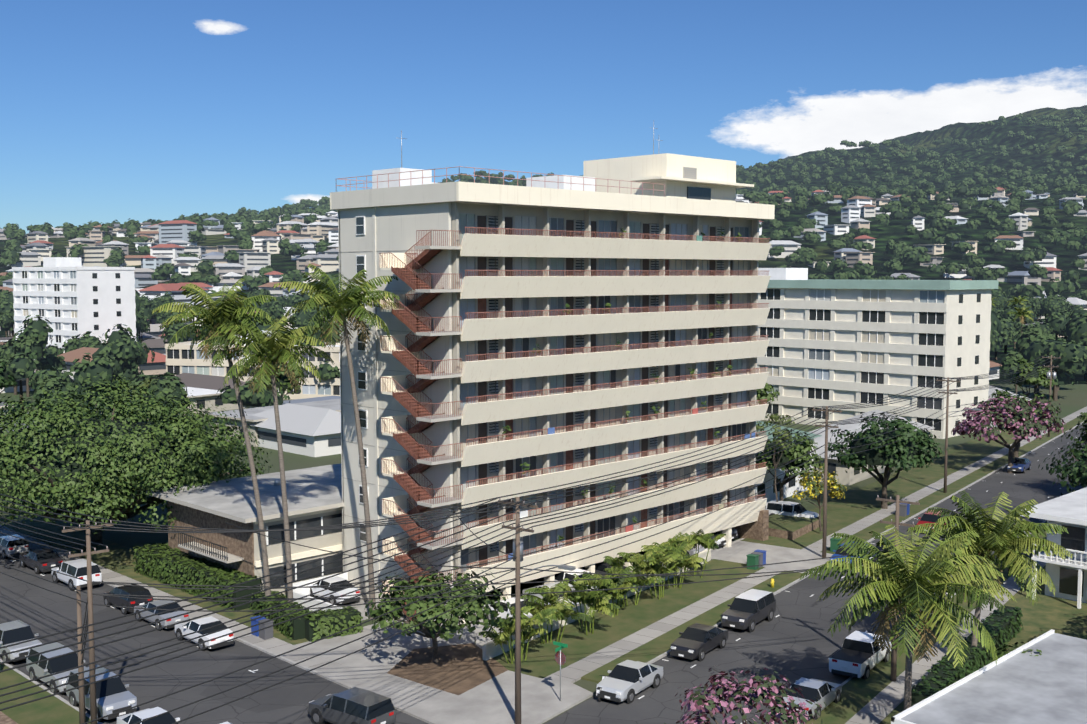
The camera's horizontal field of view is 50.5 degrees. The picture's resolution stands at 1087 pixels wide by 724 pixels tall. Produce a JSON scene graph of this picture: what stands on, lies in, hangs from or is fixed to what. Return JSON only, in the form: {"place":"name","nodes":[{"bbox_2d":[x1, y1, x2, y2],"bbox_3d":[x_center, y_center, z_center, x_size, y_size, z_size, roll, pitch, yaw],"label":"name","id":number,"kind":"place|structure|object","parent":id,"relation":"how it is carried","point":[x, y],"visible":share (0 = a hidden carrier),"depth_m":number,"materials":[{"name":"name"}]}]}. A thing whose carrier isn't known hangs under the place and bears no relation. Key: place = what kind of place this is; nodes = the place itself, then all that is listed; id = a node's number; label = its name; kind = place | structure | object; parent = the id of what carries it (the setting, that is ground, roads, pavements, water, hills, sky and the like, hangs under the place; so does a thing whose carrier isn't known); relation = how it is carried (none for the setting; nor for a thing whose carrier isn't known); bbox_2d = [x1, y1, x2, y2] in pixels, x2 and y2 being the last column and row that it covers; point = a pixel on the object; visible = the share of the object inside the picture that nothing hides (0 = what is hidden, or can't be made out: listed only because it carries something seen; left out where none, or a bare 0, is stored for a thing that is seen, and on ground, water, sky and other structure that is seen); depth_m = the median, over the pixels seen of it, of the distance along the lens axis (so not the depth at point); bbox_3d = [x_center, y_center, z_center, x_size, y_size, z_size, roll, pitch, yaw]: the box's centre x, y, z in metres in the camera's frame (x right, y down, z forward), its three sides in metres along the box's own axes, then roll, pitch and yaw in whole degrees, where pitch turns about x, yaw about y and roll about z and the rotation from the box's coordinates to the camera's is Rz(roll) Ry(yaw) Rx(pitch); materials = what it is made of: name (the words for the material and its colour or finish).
{"place":"outdoors","nodes":[
{"label":"outdoors","id":0,"kind":"place"},
{"bbox_2d":[0,406,1086,723],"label":"pavements","id":1,"kind":"structure","parent":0,"point":[462,682],"depth_m":71.83,"materials":[{"name":"concrete"}]},
{"bbox_2d":[0,711,17,723],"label":"rock wall","id":2,"kind":"structure","parent":1,"relation":"on","point":[5,719],"depth_m":57.56,"materials":[{"name":"beige stone"}]},
{"bbox_2d":[76,586,85,723],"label":"pole","id":3,"kind":"object","parent":1,"relation":"on","point":[82,715],"visible":0.88,"depth_m":57.40,"materials":[{"name":"brown wood"}]},
{"bbox_2d":[62,520,112,723],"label":"pole","id":4,"kind":"object","parent":1,"relation":"on","point":[93,702],"visible":0.83,"depth_m":55.78,"materials":[{"name":"brown wood"}]},
{"bbox_2d":[0,370,274,545],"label":"tree","id":5,"kind":"object","parent":1,"relation":"on","point":[80,455],"visible":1,"depth_m":89.29,"materials":[{"name":"green plant"}]},
{"bbox_2d":[132,543,262,610],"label":"hedge","id":6,"kind":"object","parent":1,"relation":"on","point":[164,563],"visible":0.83,"depth_m":82.06,"materials":[{"name":"green plant"}]},
{"bbox_2d":[152,277,277,595],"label":"palm","id":7,"kind":"object","parent":1,"relation":"on","point":[223,317],"visible":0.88,"depth_m":74.43,"materials":[{"name":"green plant"}]},
{"bbox_2d":[146,463,343,595],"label":"building","id":8,"kind":"structure","parent":1,"relation":"on","point":[314,496],"depth_m":83.06,"materials":[{"name":"beige paint"}]},
{"bbox_2d":[197,313,334,603],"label":"palm","id":9,"kind":"object","parent":1,"relation":"on","point":[281,350],"visible":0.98,"depth_m":73.23,"materials":[{"name":"green plant"}]},
{"bbox_2d":[248,591,362,641],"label":"hedge","id":10,"kind":"object","parent":1,"relation":"on","point":[314,626],"visible":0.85,"depth_m":72.20,"materials":[{"name":"green plant"}]},
{"bbox_2d":[364,567,514,662],"bbox_3d":[-6.466,14.996,66.897,9.476,5.618,8.928,4,6,45],"label":"plumeria","id":11,"kind":"object","parent":1,"relation":"on","point":[426,629],"visible":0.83,"depth_m":64.89,"materials":[{"name":"green plant"}]},
{"bbox_2d":[483,597,532,620],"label":"parked car","id":12,"kind":"object","parent":1,"relation":"on","point":[511,601],"visible":0.17,"depth_m":74.70,"materials":[{"name":"white paint"}]},
{"bbox_2d":[478,606,557,663],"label":"small palm tree","id":13,"kind":"object","parent":1,"relation":"on","point":[507,628],"visible":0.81,"depth_m":66.97,"materials":[{"name":"green plant"}]},
{"bbox_2d":[498,497,575,723],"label":"pole","id":14,"kind":"object","parent":1,"relation":"on","point":[517,547],"visible":0.94,"depth_m":57.58,"materials":[{"name":"brown wood"}]},
{"bbox_2d":[523,583,578,606],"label":"parked car","id":15,"kind":"object","parent":1,"relation":"on","point":[549,585],"visible":0.17,"depth_m":78.59,"materials":[{"name":"white paint"}]},
{"bbox_2d":[330,128,774,623],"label":"building","id":16,"kind":"structure","parent":1,"relation":"on","point":[600,317],"depth_m":81.00,"materials":[{"name":"beige"}]},
{"bbox_2d":[520,578,592,643],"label":"plumeria tree","id":17,"kind":"object","parent":1,"relation":"on","point":[561,614],"visible":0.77,"depth_m":70.39,"materials":[{"name":"green plant"}]},
{"bbox_2d":[555,568,606,590],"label":"parked car","id":18,"kind":"object","parent":1,"relation":"on","point":[563,575],"visible":0.08,"depth_m":80.86,"materials":[{"name":"white paint"}]},
{"bbox_2d":[562,571,620,634],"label":"plumeria tree","id":19,"kind":"object","parent":1,"relation":"on","point":[591,601],"visible":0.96,"depth_m":71.98,"materials":[{"name":"green plant"}]},
{"bbox_2d":[582,561,632,576],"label":"parked car","id":20,"kind":"object","parent":1,"relation":"on","point":[600,567],"visible":0.08,"depth_m":84.50,"materials":[{"name":"grey paint"}]},
{"bbox_2d":[591,566,635,616],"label":"small palm tree","id":21,"kind":"object","parent":1,"relation":"on","point":[620,583],"visible":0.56,"depth_m":76.01,"materials":[{"name":"green plant"}]},
{"bbox_2d":[604,550,664,607],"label":"small palm tree","id":22,"kind":"object","parent":1,"relation":"on","point":[630,558],"visible":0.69,"depth_m":78.48,"materials":[{"name":"green plant"}]},
{"bbox_2d":[250,503,1029,700],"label":"street furniture","id":23,"kind":"object","parent":1,"relation":"on","point":[757,557],"visible":0.71,"depth_m":74.40,"materials":[{"name":"blue"}]},
{"bbox_2d":[632,545,682,598],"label":"small palm tree","id":24,"kind":"object","parent":1,"relation":"on","point":[656,559],"visible":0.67,"depth_m":80.23,"materials":[{"name":"green plant"}]},
{"bbox_2d":[641,541,707,588],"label":"plumeria tree","id":25,"kind":"object","parent":1,"relation":"on","point":[687,562],"visible":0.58,"depth_m":82.97,"materials":[{"name":"green plant"}]},
{"bbox_2d":[658,529,725,577],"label":"plumeria tree","id":26,"kind":"object","parent":1,"relation":"on","point":[703,540],"visible":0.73,"depth_m":85.84,"materials":[{"name":"green plant"}]},
{"bbox_2d":[681,541,705,556],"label":"parked car","id":27,"kind":"object","parent":1,"relation":"on","point":[691,552],"visible":0.1,"depth_m":91.49,"materials":[{"name":"grey paint"}]},
{"bbox_2d":[710,531,725,548],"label":"parked car","id":28,"kind":"object","parent":1,"relation":"on","point":[721,541],"visible":0.21,"depth_m":95.35,"materials":[{"name":"white paint"}]},
{"bbox_2d":[664,668,826,723],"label":"flowering tree","id":29,"kind":"object","parent":1,"relation":"on","point":[783,714],"visible":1,"depth_m":49.25,"materials":[{"name":"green plant"}]},
{"bbox_2d":[765,500,818,518],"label":"van","id":30,"kind":"object","parent":1,"relation":"on","point":[787,508],"visible":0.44,"depth_m":104.87,"materials":[{"name":"white paint"}]},
{"bbox_2d":[768,514,818,539],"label":"planter","id":31,"kind":"object","parent":1,"relation":"on","point":[788,527],"visible":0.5,"depth_m":100.70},
{"bbox_2d":[793,469,846,530],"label":"yellow tree","id":32,"kind":"object","parent":1,"relation":"on","point":[811,482],"visible":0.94,"depth_m":99.67,"materials":[{"name":"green plant"}]},
{"bbox_2d":[812,406,841,557],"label":"pole","id":33,"kind":"object","parent":1,"relation":"on","point":[825,498],"visible":0.79,"depth_m":91.50,"materials":[{"name":"brown wood"}]},
{"bbox_2d":[0,356,1057,723],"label":"wires","id":34,"kind":"object","parent":33,"relation":"attached to","point":[242,530],"visible":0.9,"depth_m":56.43,"materials":[{"name":"grey"}]},
{"bbox_2d":[828,412,947,508],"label":"dark tree","id":35,"kind":"object","parent":1,"relation":"on","point":[911,448],"visible":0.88,"depth_m":108.78,"materials":[{"name":"green plant"}]},
{"bbox_2d":[876,495,919,681],"bbox_3d":[19.526,12.721,63.873,2.399,10.800,0.328,2,5,29],"label":"pole","id":36,"kind":"object","parent":1,"relation":"on","point":[896,523],"visible":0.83,"depth_m":63.77,"materials":[{"name":"brown wood"}]},
{"bbox_2d":[800,524,1015,709],"bbox_3d":[17.823,13.329,55.755,9.409,10.841,9.696,4,6,45],"label":"palm","id":37,"kind":"object","parent":1,"relation":"on","point":[904,582],"visible":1,"depth_m":54.66,"materials":[{"name":"green plant"}]},
{"bbox_2d":[936,377,981,492],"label":"pole","id":38,"kind":"object","parent":1,"relation":"on","point":[946,452],"visible":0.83,"depth_m":118.84,"materials":[{"name":"brown wood"}]},
{"bbox_2d":[911,604,1023,706],"bbox_3d":[24.556,16.986,66.162,1.738,1.765,19.264,3,5,35],"label":"hedge","id":39,"kind":"object","parent":1,"relation":"on","point":[1001,627],"visible":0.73,"depth_m":64.97,"materials":[{"name":"green plant"}]},
{"bbox_2d":[906,491,1072,646],"bbox_3d":[25.472,12.764,65.924,8.953,10.412,9.408,2,5,25],"label":"palm","id":40,"kind":"object","parent":1,"relation":"on","point":[1002,541],"visible":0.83,"depth_m":64.75,"materials":[{"name":"green plant"}]},
{"bbox_2d":[948,394,1066,472],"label":"pink tree","id":41,"kind":"object","parent":1,"relation":"on","point":[1025,414],"visible":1,"depth_m":130.10,"materials":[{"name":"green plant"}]},
{"bbox_2d":[993,642,1041,659],"bbox_3d":[24.247,16.436,57.766,5.222,4.375,5.664,4,6,45],"label":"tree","id":42,"kind":"object","parent":1,"relation":"on","point":[1003,651],"visible":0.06,"depth_m":58.45,"materials":[{"name":"green plant"}]},
{"bbox_2d":[976,388,1065,456],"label":"tree","id":43,"kind":"object","parent":1,"relation":"on","point":[1016,450],"visible":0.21,"depth_m":141.42,"materials":[{"name":"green plant"}]},
{"bbox_2d":[1042,355,1060,436],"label":"pole","id":44,"kind":"object","parent":1,"relation":"on","point":[1051,374],"visible":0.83,"depth_m":159.43,"materials":[{"name":"brown wood"}]},
{"bbox_2d":[1038,433,1086,494],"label":"tree","id":45,"kind":"object","parent":1,"relation":"on","point":[1078,471],"visible":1,"depth_m":99.78,"materials":[{"name":"green plant"}]},
{"bbox_2d":[1058,412,1086,461],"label":"tree","id":46,"kind":"object","parent":1,"relation":"on","point":[1083,429],"visible":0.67,"depth_m":115.57,"materials":[{"name":"green plant"}]},
{"bbox_2d":[0,423,1086,723],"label":"roads","id":47,"kind":"structure","parent":0,"point":[794,641],"depth_m":68.84,"materials":[{"name":"grey asphalt"}]},
{"bbox_2d":[0,534,29,558],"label":"car","id":48,"kind":"object","parent":47,"relation":"on","point":[11,546],"visible":0.96,"depth_m":92.27,"materials":[{"name":"blue paint"}]},
{"bbox_2d":[0,620,41,663],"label":"car","id":49,"kind":"object","parent":47,"relation":"on","point":[14,632],"visible":0.71,"depth_m":67.85,"materials":[{"name":"grey paint"}]},
{"bbox_2d":[19,548,63,573],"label":"car","id":50,"kind":"object","parent":47,"relation":"on","point":[48,558],"visible":0.81,"depth_m":88.00,"materials":[{"name":"grey paint"}]},
{"bbox_2d":[26,642,85,693],"bbox_3d":[-26.921,17.071,64.030,4.770,1.818,2.280,4,6,45],"label":"car","id":51,"kind":"object","parent":47,"relation":"on","point":[51,666],"visible":0.56,"depth_m":63.58,"materials":[{"name":"grey paint"}]},
{"bbox_2d":[52,559,101,590],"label":"car","id":52,"kind":"object","parent":47,"relation":"on","point":[77,568],"visible":0.77,"depth_m":83.28,"materials":[{"name":"white paint"}]},
{"bbox_2d":[66,665,136,721],"bbox_3d":[-23.103,17.364,60.223,4.770,1.818,2.280,4,6,45],"label":"car","id":53,"kind":"object","parent":47,"relation":"on","point":[114,695],"visible":0.65,"depth_m":59.43,"materials":[{"name":"grey paint"}]},
{"bbox_2d":[103,584,152,614],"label":"car","id":54,"kind":"object","parent":47,"relation":"on","point":[122,601],"visible":0.65,"depth_m":77.50,"materials":[{"name":"grey paint"}]},
{"bbox_2d":[117,707,179,723],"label":"car","id":55,"kind":"object","parent":47,"relation":"on","point":[141,715],"visible":0.92,"depth_m":55.89,"materials":[{"name":"white paint"}]},
{"bbox_2d":[134,598,188,630],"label":"car","id":56,"kind":"object","parent":47,"relation":"on","point":[162,615],"visible":0.58,"depth_m":74.20,"materials":[{"name":"grey paint"}]},
{"bbox_2d":[174,616,233,650],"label":"car","id":57,"kind":"object","parent":47,"relation":"on","point":[181,629],"visible":0.75,"depth_m":70.34,"materials":[{"name":"white paint"}]},
{"bbox_2d":[308,687,395,723],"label":"moving car","id":58,"kind":"object","parent":47,"relation":"on","point":[355,705],"visible":1,"depth_m":57.13,"materials":[{"name":"grey paint"}]},
{"bbox_2d":[597,675,610,701],"bbox_3d":[3.190,17.555,62.003,0.600,1.027,1.640,1,5,18],"label":"moped","id":59,"kind":"object","parent":47,"relation":"on","point":[598,690],"visible":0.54,"depth_m":61.40,"materials":[{"name":"white"}]},
{"bbox_2d":[595,660,662,703],"bbox_3d":[4.722,17.317,62.868,2.180,1.510,4.670,3,5,35],"label":"silver car","id":60,"kind":"object","parent":47,"relation":"on","point":[627,680],"visible":0.98,"depth_m":62.06,"materials":[{"name":"grey paint"}]},
{"bbox_2d":[670,623,727,661],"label":"black car","id":61,"kind":"object","parent":47,"relation":"on","point":[698,641],"visible":1,"depth_m":68.70,"materials":[{"name":"grey paint"}]},
{"bbox_2d":[721,589,775,632],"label":"suv","id":62,"kind":"object","parent":47,"relation":"on","point":[748,610],"visible":1,"depth_m":74.33,"materials":[{"name":"grey paint"}]},
{"bbox_2d":[783,677,841,719],"bbox_3d":[14.085,17.501,60.469,2.180,1.510,4.670,3,5,35],"label":"silver car","id":63,"kind":"object","parent":47,"relation":"on","point":[826,692],"visible":0.65,"depth_m":59.64,"materials":[{"name":"grey paint"}]},
{"bbox_2d":[830,542,868,562],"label":"blue car","id":64,"kind":"object","parent":47,"relation":"on","point":[837,552],"visible":0.19,"depth_m":89.62,"materials":[{"name":"blue paint"}]},
{"bbox_2d":[829,631,890,678],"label":"pickup car","id":65,"kind":"object","parent":47,"relation":"on","point":[858,654],"visible":0.94,"depth_m":65.47,"materials":[{"name":"white paint"}]},
{"bbox_2d":[869,541,905,564],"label":"dark car","id":66,"kind":"object","parent":47,"relation":"on","point":[879,548],"visible":0.08,"depth_m":90.59,"materials":[{"name":"grey paint"}]},
{"bbox_2d":[916,510,947,531],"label":"red car","id":67,"kind":"object","parent":47,"relation":"on","point":[928,517],"visible":0.29,"depth_m":101.69,"materials":[{"name":"red paint"}]},
{"bbox_2d":[1007,457,1030,472],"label":"blue car","id":68,"kind":"object","parent":47,"relation":"on","point":[1022,465],"visible":0.88,"depth_m":132.06,"materials":[{"name":"blue paint"}]},
{"bbox_2d":[0,105,1086,383],"bbox_3d":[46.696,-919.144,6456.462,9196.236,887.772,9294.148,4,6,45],"label":"hillside","id":69,"kind":"structure","parent":0,"point":[882,235],"depth_m":884.36,"materials":[{"name":"green plant"}]},
{"bbox_2d":[0,108,1086,310],"bbox_3d":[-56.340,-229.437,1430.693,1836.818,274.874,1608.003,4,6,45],"label":"hill trees","id":70,"kind":"object","parent":69,"relation":"on","point":[901,251],"visible":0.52,"depth_m":863.15,"materials":[{"name":"green plant"}]},
{"bbox_2d":[0,187,1086,319],"bbox_3d":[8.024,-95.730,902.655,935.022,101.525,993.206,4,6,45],"label":"hill houses","id":71,"kind":"structure","parent":69,"relation":"on","point":[170,242],"depth_m":736.90,"materials":[{"name":"beige"}]},
{"bbox_2d":[1008,296,1027,306],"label":"palm tree","id":72,"kind":"object","parent":69,"relation":"on","point":[1017,299],"visible":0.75,"depth_m":388.00,"materials":[{"name":"green plant"}]},
{"bbox_2d":[1007,305,1033,335],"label":"palm tree","id":73,"kind":"object","parent":69,"relation":"on","point":[1021,313],"visible":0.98,"depth_m":301.45,"materials":[{"name":"green plant"}]},
{"bbox_2d":[0,383,1086,723],"bbox_3d":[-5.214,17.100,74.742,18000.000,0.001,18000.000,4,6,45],"label":"ground","id":74,"kind":"structure","parent":0,"point":[1072,399],"depth_m":136.97,"materials":[{"name":"green plant"}]},
{"bbox_2d":[0,361,17,393],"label":"tree","id":75,"kind":"object","parent":74,"relation":"on","point":[6,380],"visible":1,"depth_m":186.92,"materials":[{"name":"green plant"}]},
{"bbox_2d":[12,257,136,352],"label":"white tower","id":76,"kind":"structure","parent":74,"relation":"on","point":[69,297],"depth_m":266.24,"materials":[{"name":"white paint"}]},
{"bbox_2d":[77,375,131,402],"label":"tree","id":77,"kind":"object","parent":74,"relation":"on","point":[125,384],"visible":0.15,"depth_m":182.74,"materials":[{"name":"green plant"}]},
{"bbox_2d":[106,384,158,422],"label":"tree","id":78,"kind":"object","parent":74,"relation":"on","point":[143,391],"visible":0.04,"depth_m":145.78,"materials":[{"name":"green plant"}]},
{"bbox_2d":[124,376,190,404],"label":"tree","id":79,"kind":"object","parent":74,"relation":"on","point":[147,383],"visible":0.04,"depth_m":164.28,"materials":[{"name":"green plant"}]},
{"bbox_2d":[82,387,244,418],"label":"house","id":80,"kind":"structure","parent":74,"relation":"on","point":[201,395],"depth_m":189.91,"materials":[{"name":"white concrete"}]},
{"bbox_2d":[164,330,340,398],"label":"apartment building","id":81,"kind":"structure","parent":74,"relation":"on","point":[178,359],"depth_m":210.94,"materials":[{"name":"white paint"}]},
{"bbox_2d":[203,399,340,446],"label":"house","id":82,"kind":"structure","parent":74,"relation":"on","point":[334,404],"depth_m":157.48,"materials":[{"name":"grey concrete"}]},
{"bbox_2d":[249,360,309,398],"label":"tree","id":83,"kind":"object","parent":74,"relation":"on","point":[283,381],"visible":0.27,"depth_m":178.18,"materials":[{"name":"green plant"}]},
{"bbox_2d":[283,307,328,327],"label":"house","id":84,"kind":"structure","parent":74,"relation":"on","point":[288,308],"depth_m":359.99,"materials":[{"name":"white paint"}]},
{"bbox_2d":[286,572,383,620],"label":"ramp walls","id":85,"kind":"structure","parent":74,"relation":"on","point":[299,592],"depth_m":79.22,"materials":[{"name":"white paint"}]},
{"bbox_2d":[310,576,359,603],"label":"car","id":86,"kind":"object","parent":74,"relation":"on","point":[334,580],"visible":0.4,"depth_m":79.65,"materials":[{"name":"white paint"}]},
{"bbox_2d":[273,264,403,618],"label":"palm","id":87,"kind":"object","parent":74,"relation":"on","point":[347,303],"visible":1,"depth_m":74.01,"materials":[{"name":"green plant"}]},
{"bbox_2d":[0,311,1063,456],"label":"buildings","id":88,"kind":"structure","parent":74,"relation":"on","point":[310,431],"depth_m":151.86,"materials":[{"name":"white"}]},
{"bbox_2d":[0,288,1086,424],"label":"suburb trees","id":89,"kind":"object","parent":74,"relation":"on","point":[121,352],"visible":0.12,"depth_m":209.97,"materials":[{"name":"green plant"}]},
{"bbox_2d":[483,549,710,660],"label":"front wall","id":90,"kind":"structure","parent":74,"relation":"on","point":[491,650],"depth_m":73.46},
{"bbox_2d":[719,528,737,539],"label":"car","id":91,"kind":"object","parent":74,"relation":"on","point":[734,534],"visible":0.15,"depth_m":97.57,"materials":[{"name":"grey paint"}]},
{"bbox_2d":[756,397,766,436],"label":"slim tree","id":92,"kind":"object","parent":74,"relation":"on","point":[758,426],"visible":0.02,"depth_m":102.68,"materials":[{"name":"green plant"}]},
{"bbox_2d":[757,383,779,403],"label":"tree","id":93,"kind":"object","parent":74,"relation":"on","point":[762,393],"visible":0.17,"depth_m":166.10,"materials":[{"name":"green plant"}]},
{"bbox_2d":[763,413,794,501],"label":"slim tree","id":94,"kind":"object","parent":74,"relation":"on","point":[776,417],"visible":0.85,"depth_m":105.28,"materials":[{"name":"green plant"}]},
{"bbox_2d":[756,432,828,500],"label":"tree","id":95,"kind":"object","parent":74,"relation":"on","point":[794,452],"visible":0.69,"depth_m":108.86,"materials":[{"name":"green plant"}]},
{"bbox_2d":[891,629,1086,723],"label":"flat roof house","id":96,"kind":"structure","parent":74,"relation":"on","point":[1047,686],"depth_m":51.90,"materials":[{"name":"white paint"}]},
{"bbox_2d":[1009,358,1053,397],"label":"tree","id":97,"kind":"object","parent":74,"relation":"on","point":[1035,380],"visible":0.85,"depth_m":183.02,"materials":[{"name":"green plant"}]},
{"bbox_2d":[1020,487,1086,608],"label":"white house","id":98,"kind":"structure","parent":74,"relation":"on","point":[1068,575],"depth_m":79.98,"materials":[{"name":"paint"}]},
{"bbox_2d":[0,0,1086,234],"label":"sky","id":99,"kind":"structure","parent":0,"point":[111,110],"materials":[{"name":"blue"}]},
{"bbox_2d":[755,421,821,503],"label":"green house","id":100,"kind":"structure","parent":0,"point":[790,487],"depth_m":116.72,"materials":[{"name":"white paint"}]},
{"bbox_2d":[813,428,885,484],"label":"house","id":101,"kind":"structure","parent":0,"point":[851,476],"depth_m":125.81,"materials":[{"name":"white paint"}]},
{"bbox_2d":[809,409,933,437],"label":"house","id":102,"kind":"structure","parent":0,"point":[853,427],"depth_m":143.96,"materials":[{"name":"white paint"}]},
{"bbox_2d":[756,268,998,438],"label":"block","id":103,"kind":"structure","parent":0,"point":[833,343],"depth_m":166.24,"materials":[{"name":"white paint"}]},
{"bbox_2d":[988,385,1031,427],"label":"house","id":104,"kind":"structure","parent":0,"point":[991,390],"depth_m":178.18,"materials":[{"name":"white paint"}]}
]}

